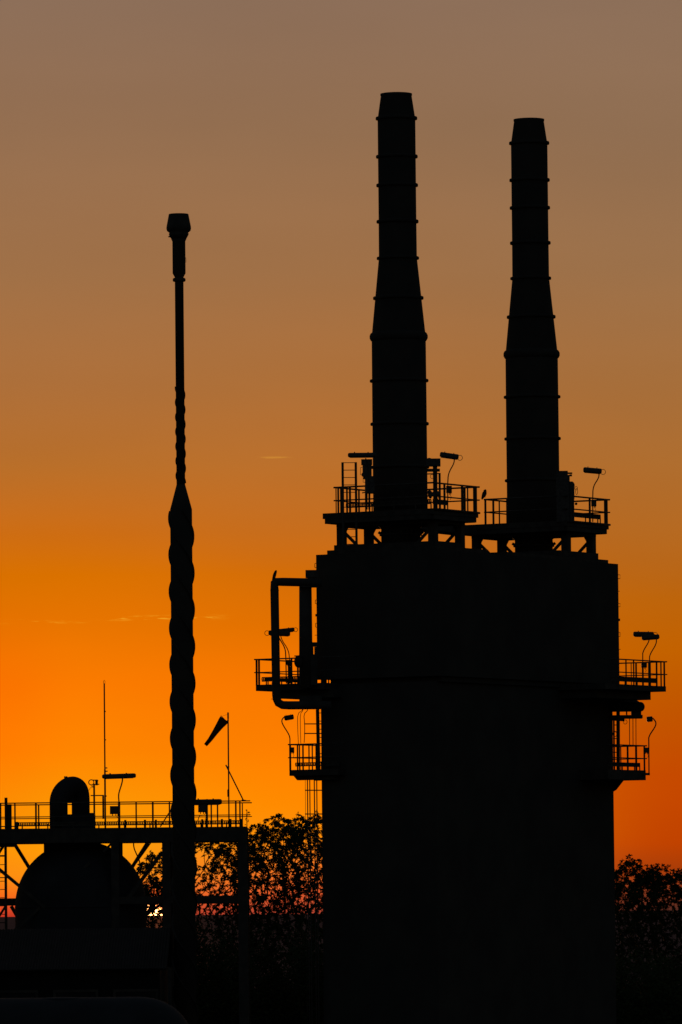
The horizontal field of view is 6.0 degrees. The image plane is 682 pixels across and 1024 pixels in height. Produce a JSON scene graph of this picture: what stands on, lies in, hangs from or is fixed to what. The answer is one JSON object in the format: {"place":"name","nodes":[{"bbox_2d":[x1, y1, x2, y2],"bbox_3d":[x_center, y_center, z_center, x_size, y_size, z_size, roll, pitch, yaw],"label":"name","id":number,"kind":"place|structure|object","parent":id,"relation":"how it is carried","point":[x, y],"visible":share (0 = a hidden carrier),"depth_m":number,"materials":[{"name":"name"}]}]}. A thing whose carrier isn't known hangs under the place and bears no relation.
{"place":"outdoors","nodes":[
{"label":"outdoors","id":0,"kind":"place"},
{"bbox_2d":[0,910,681,987],"bbox_3d":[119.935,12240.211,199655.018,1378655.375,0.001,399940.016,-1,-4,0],"label":"sea","id":1,"kind":"structure","parent":0,"point":[10,922],"depth_m":4722.02,"materials":[{"name":"liquid"}]},
{"bbox_2d":[0,0,681,916],"label":"sky","id":2,"kind":"structure","parent":0,"point":[254,121],"materials":[{"name":"orange"}]},
{"bbox_3d":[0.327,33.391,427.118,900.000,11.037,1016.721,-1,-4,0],"label":"ground","id":3,"kind":"structure","parent":0,"visible":0},
{"bbox_2d":[15,776,146,929],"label":"domed vessel","id":4,"kind":"object","parent":3,"relation":"on","point":[63,885],"visible":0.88,"depth_m":282.08,"materials":[{"name":"paint"}]},
{"bbox_2d":[0,927,172,1003],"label":"plant shed","id":5,"kind":"structure","parent":3,"relation":"on","point":[92,962],"depth_m":262.17,"materials":[{"name":"metal"}]},
{"bbox_2d":[0,990,37,997],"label":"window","id":6,"kind":"structure","parent":5,"relation":"in","point":[3,993],"depth_m":261.29,"materials":[{"name":"glass"}]},
{"bbox_2d":[53,989,97,996],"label":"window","id":7,"kind":"structure","parent":5,"relation":"in","point":[94,992],"depth_m":261.29,"materials":[{"name":"glass"}]},
{"bbox_2d":[113,989,157,998],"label":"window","id":8,"kind":"structure","parent":5,"relation":"in","point":[151,993],"depth_m":261.29,"materials":[{"name":"glass"}]},
{"bbox_2d":[0,997,187,1023],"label":"storage tank","id":9,"kind":"object","parent":3,"relation":"on","point":[97,1010],"visible":1,"depth_m":198.39,"materials":[{"name":"metal"}]},
{"bbox_2d":[0,798,251,1023],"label":"pipe bridge","id":10,"kind":"structure","parent":3,"relation":"on","point":[115,839],"depth_m":281.69,"materials":[{"name":"metal"}]},
{"bbox_2d":[0,846,6,928],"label":"access ladder","id":11,"kind":"object","parent":10,"relation":"hanging from","point":[5,870],"visible":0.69,"depth_m":282.42,"materials":[{"name":"black metal"}]},
{"bbox_2d":[88,779,103,827],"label":"instrument post","id":12,"kind":"object","parent":10,"relation":"on","point":[93,786],"visible":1,"depth_m":282.15,"materials":[{"name":"black metal"}]},
{"bbox_2d":[103,680,107,827],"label":"antenna mast","id":13,"kind":"object","parent":10,"relation":"on","point":[105,771],"visible":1,"depth_m":282.43,"materials":[{"name":"black metal"}]},
{"bbox_2d":[102,773,135,827],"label":"floodlight","id":14,"kind":"object","parent":10,"relation":"on","point":[115,810],"visible":1,"depth_m":282.12,"materials":[{"name":"black metal"}]},
{"bbox_2d":[195,798,221,826],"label":"floodlight","id":15,"kind":"object","parent":10,"relation":"on","point":[203,807],"visible":0.87,"depth_m":282.04,"materials":[{"name":"black metal"}]},
{"bbox_2d":[204,712,243,826],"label":"windsock","id":16,"kind":"object","parent":10,"relation":"on","point":[222,722],"visible":1,"depth_m":282.23,"materials":[{"name":"fabric"}]},
{"bbox_2d":[136,848,162,927],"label":"broadleaf tree","id":17,"kind":"object","parent":3,"relation":"on","point":[148,864],"visible":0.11,"depth_m":317.03,"materials":[{"name":"black plant"}]},
{"bbox_2d":[143,876,162,927],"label":"broadleaf tree","id":18,"kind":"object","parent":3,"relation":"on","point":[157,884],"visible":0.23,"depth_m":309.78,"materials":[{"name":"black plant"}]},
{"bbox_2d":[166,213,197,1023],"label":"flare stack","id":19,"kind":"object","parent":3,"relation":"on","point":[184,791],"visible":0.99,"depth_m":269.72,"materials":[{"name":"metal"}]},
{"bbox_2d":[195,904,236,1023],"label":"shrub","id":20,"kind":"object","parent":3,"relation":"on","point":[208,1007],"visible":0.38,"depth_m":298.78,"materials":[{"name":"black plant"}]},
{"bbox_2d":[195,842,237,964],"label":"broadleaf tree","id":21,"kind":"object","parent":3,"relation":"on","point":[217,853],"visible":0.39,"depth_m":315.14,"materials":[{"name":"black plant"}]},
{"bbox_2d":[207,842,266,961],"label":"broadleaf tree","id":22,"kind":"object","parent":3,"relation":"on","point":[212,862],"visible":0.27,"depth_m":321.07,"materials":[{"name":"black plant"}]},
{"bbox_2d":[245,810,250,1023],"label":"post","id":23,"kind":"object","parent":3,"relation":"on","point":[248,912],"visible":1,"depth_m":282.46,"materials":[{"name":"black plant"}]},
{"bbox_2d":[230,822,288,1023],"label":"broadleaf tree","id":24,"kind":"object","parent":3,"relation":"on","point":[265,833],"visible":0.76,"depth_m":311.19,"materials":[{"name":"black plant"}]},
{"bbox_2d":[216,923,320,1023],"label":"shrub","id":25,"kind":"object","parent":3,"relation":"on","point":[268,1006],"visible":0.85,"depth_m":298.75,"materials":[{"name":"black plant"}]},
{"bbox_2d":[250,813,306,983],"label":"broadleaf tree","id":26,"kind":"object","parent":3,"relation":"on","point":[277,824],"visible":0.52,"depth_m":318.14,"materials":[{"name":"black plant"}]},
{"bbox_2d":[250,919,320,1021],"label":"shrub","id":27,"kind":"object","parent":3,"relation":"on","point":[305,943],"visible":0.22,"depth_m":305.13,"materials":[{"name":"black plant"}]},
{"bbox_2d":[271,812,322,968],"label":"broadleaf tree","id":28,"kind":"object","parent":3,"relation":"on","point":[300,819],"visible":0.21,"depth_m":322.20,"materials":[{"name":"black plant"}]},
{"bbox_2d":[287,811,322,956],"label":"broadleaf tree","id":29,"kind":"object","parent":3,"relation":"on","point":[301,837],"visible":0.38,"depth_m":309.19,"materials":[{"name":"black plant"}]},
{"bbox_2d":[305,784,307,1023],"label":"riser pipe","id":30,"kind":"object","parent":3,"relation":"on","point":[306,897],"visible":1,"depth_m":283.38,"materials":[{"name":"black metal"}]},
{"bbox_2d":[307,779,309,1023],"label":"riser pipe","id":31,"kind":"object","parent":3,"relation":"on","point":[308,902],"visible":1,"depth_m":283.37,"materials":[{"name":"black metal"}]},
{"bbox_2d":[309,779,312,1023],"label":"riser pipe","id":32,"kind":"object","parent":3,"relation":"on","point":[310,903],"visible":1,"depth_m":283.38,"materials":[{"name":"black metal"}]},
{"bbox_2d":[314,779,316,1023],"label":"riser pipe","id":33,"kind":"object","parent":3,"relation":"on","point":[315,904],"visible":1,"depth_m":283.37,"materials":[{"name":"black metal"}]},
{"bbox_2d":[316,779,319,1023],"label":"riser pipe","id":34,"kind":"object","parent":3,"relation":"on","point":[317,904],"visible":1,"depth_m":283.37,"materials":[{"name":"black metal"}]},
{"bbox_2d":[314,541,620,1023],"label":"furnace casing","id":35,"kind":"object","parent":3,"relation":"on","point":[468,871],"visible":1,"depth_m":283.68,"materials":[{"name":"paint"}]},
{"bbox_2d":[270,578,330,709],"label":"vent pipe","id":36,"kind":"object","parent":35,"relation":"attached to","point":[275,650],"visible":1,"depth_m":282.63,"materials":[{"name":"metal"}]},
{"bbox_2d":[254,655,358,699],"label":"side platform","id":37,"kind":"structure","parent":35,"relation":"attached to","point":[295,691],"depth_m":283.78,"materials":[{"name":"metal"}]},
{"bbox_2d":[264,630,290,683],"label":"floodlight","id":38,"kind":"object","parent":37,"relation":"on","point":[286,634],"visible":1,"depth_m":284.70,"materials":[{"name":"black metal"}]},
{"bbox_2d":[279,627,297,683],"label":"floodlight","id":39,"kind":"object","parent":37,"relation":"attached to","point":[290,630],"visible":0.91,"depth_m":286.52,"materials":[{"name":"black metal"}]},
{"bbox_2d":[294,570,321,700],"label":"vent pipe","id":40,"kind":"object","parent":35,"relation":"attached to","point":[306,661],"visible":1,"depth_m":282.94,"materials":[{"name":"metal"}]},
{"bbox_2d":[305,790,323,838],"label":"pipe rack","id":41,"kind":"object","parent":35,"relation":"attached to","point":[314,814],"visible":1,"depth_m":283.46,"materials":[{"name":"black metal"}]},
{"bbox_2d":[288,742,344,780],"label":"side platform","id":42,"kind":"structure","parent":35,"relation":"attached to","point":[321,774],"depth_m":283.65,"materials":[{"name":"metal"}]},
{"bbox_2d":[281,714,293,775],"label":"floodlight","id":43,"kind":"object","parent":42,"relation":"on","point":[286,718],"visible":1,"depth_m":283.88,"materials":[{"name":"black metal"}]},
{"bbox_2d":[304,709,322,769],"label":"caged ladder","id":44,"kind":"object","parent":42,"relation":"on","point":[318,733],"visible":1,"depth_m":283.51,"materials":[{"name":"black metal"}]},
{"bbox_2d":[304,709,307,742],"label":"conduit","id":45,"kind":"object","parent":44,"relation":"attached to","point":[304,726],"visible":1,"depth_m":283.75,"materials":[{"name":"black metal"}]},
{"bbox_2d":[370,92,428,542],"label":"chimney stack","id":46,"kind":"object","parent":35,"relation":"on","point":[399,424],"visible":0.99,"depth_m":284.18,"materials":[{"name":"metal"}]},
{"bbox_2d":[323,482,479,549],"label":"stack platform","id":47,"kind":"structure","parent":35,"relation":"on","point":[430,518],"depth_m":283.41,"materials":[{"name":"metal"}]},
{"bbox_2d":[341,462,357,545],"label":"access ladder","id":48,"kind":"object","parent":47,"relation":"attached to","point":[355,514],"visible":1,"depth_m":282.32,"materials":[{"name":"black metal"}]},
{"bbox_2d":[348,452,375,509],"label":"floodlight","id":49,"kind":"object","parent":47,"relation":"on","point":[362,455],"visible":1,"depth_m":282.17,"materials":[{"name":"black metal"}]},
{"bbox_2d":[360,459,374,509],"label":"control cabinet","id":50,"kind":"object","parent":47,"relation":"on","point":[364,474],"visible":1,"depth_m":282.25,"materials":[{"name":"metal"}]},
{"bbox_2d":[426,458,440,509],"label":"damper actuator","id":51,"kind":"object","parent":47,"relation":"on","point":[434,463],"visible":1,"depth_m":281.70,"materials":[{"name":"metal"}]},
{"bbox_2d":[420,525,476,535],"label":"link walkway","id":52,"kind":"structure","parent":47,"relation":"on","point":[450,530],"depth_m":291.38,"materials":[{"name":"metal"}]},
{"bbox_2d":[440,452,462,499],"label":"floodlight","id":53,"kind":"object","parent":47,"relation":"attached to","point":[453,456],"visible":1,"depth_m":284.05,"materials":[{"name":"black metal"}]},
{"bbox_2d":[503,118,560,551],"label":"chimney stack","id":54,"kind":"object","parent":35,"relation":"on","point":[531,355],"visible":0.98,"depth_m":293.85,"materials":[{"name":"metal"}]},
{"bbox_2d":[466,495,610,552],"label":"stack platform","id":55,"kind":"structure","parent":35,"relation":"on","point":[503,534],"depth_m":292.99,"materials":[{"name":"metal"}]},
{"bbox_2d":[481,489,486,499],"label":"bird","id":56,"kind":"object","parent":55,"relation":"on","point":[484,493],"visible":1,"depth_m":293.36},
{"bbox_2d":[556,471,577,521],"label":"damper actuator","id":57,"kind":"object","parent":55,"relation":"on","point":[565,485],"visible":1,"depth_m":291.28,"materials":[{"name":"metal"}]},
{"bbox_2d":[583,467,605,521],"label":"floodlight","id":58,"kind":"object","parent":55,"relation":"attached to","point":[598,471],"visible":1,"depth_m":293.73,"materials":[{"name":"black metal"}]},
{"bbox_2d":[558,658,666,700],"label":"side platform","id":59,"kind":"structure","parent":35,"relation":"attached to","point":[625,691],"depth_m":290.83,"materials":[{"name":"metal"}]},
{"bbox_2d":[610,700,644,723],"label":"condensate drum","id":60,"kind":"object","parent":59,"relation":"attached to","point":[635,708],"visible":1,"depth_m":293.72,"materials":[{"name":"paint"}]},
{"bbox_2d":[633,631,657,684],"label":"floodlight","id":61,"kind":"object","parent":59,"relation":"on","point":[640,634],"visible":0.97,"depth_m":294.68,"materials":[{"name":"black metal"}]},
{"bbox_2d":[642,634,659,685],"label":"floodlight","id":62,"kind":"object","parent":59,"relation":"on","point":[651,637],"visible":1,"depth_m":293.49,"materials":[{"name":"black metal"}]},
{"bbox_2d":[579,744,649,790],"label":"side platform","id":63,"kind":"structure","parent":35,"relation":"attached to","point":[616,777],"depth_m":292.06,"materials":[{"name":"metal"}]},
{"bbox_2d":[613,719,615,769],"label":"caged ladder","id":64,"kind":"object","parent":63,"relation":"on","point":[614,738],"visible":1,"depth_m":293.69,"materials":[{"name":"black metal"}]},
{"bbox_2d":[616,700,619,769],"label":"support post","id":65,"kind":"object","parent":63,"relation":"on","point":[617,729],"visible":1,"depth_m":293.50,"materials":[{"name":"metal"}]},
{"bbox_2d":[644,716,656,772],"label":"floodlight","id":66,"kind":"object","parent":63,"relation":"on","point":[649,719],"visible":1,"depth_m":293.25,"materials":[{"name":"black metal"}]},
{"bbox_2d":[615,880,646,990],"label":"broadleaf tree","id":67,"kind":"object","parent":3,"relation":"on","point":[621,888],"visible":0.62,"depth_m":324.86,"materials":[{"name":"black plant"}]},
{"bbox_2d":[615,854,664,997],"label":"broadleaf tree","id":68,"kind":"object","parent":3,"relation":"on","point":[648,878],"visible":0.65,"depth_m":328.91,"materials":[{"name":"black plant"}]},
{"bbox_2d":[624,863,681,999],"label":"broadleaf tree","id":69,"kind":"object","parent":3,"relation":"on","point":[657,869],"visible":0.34,"depth_m":335.05,"materials":[{"name":"black plant"}]},
{"bbox_2d":[646,865,681,978],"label":"broadleaf tree","id":70,"kind":"object","parent":3,"relation":"on","point":[677,875],"visible":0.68,"depth_m":332.04,"materials":[{"name":"black plant"}]}
]}

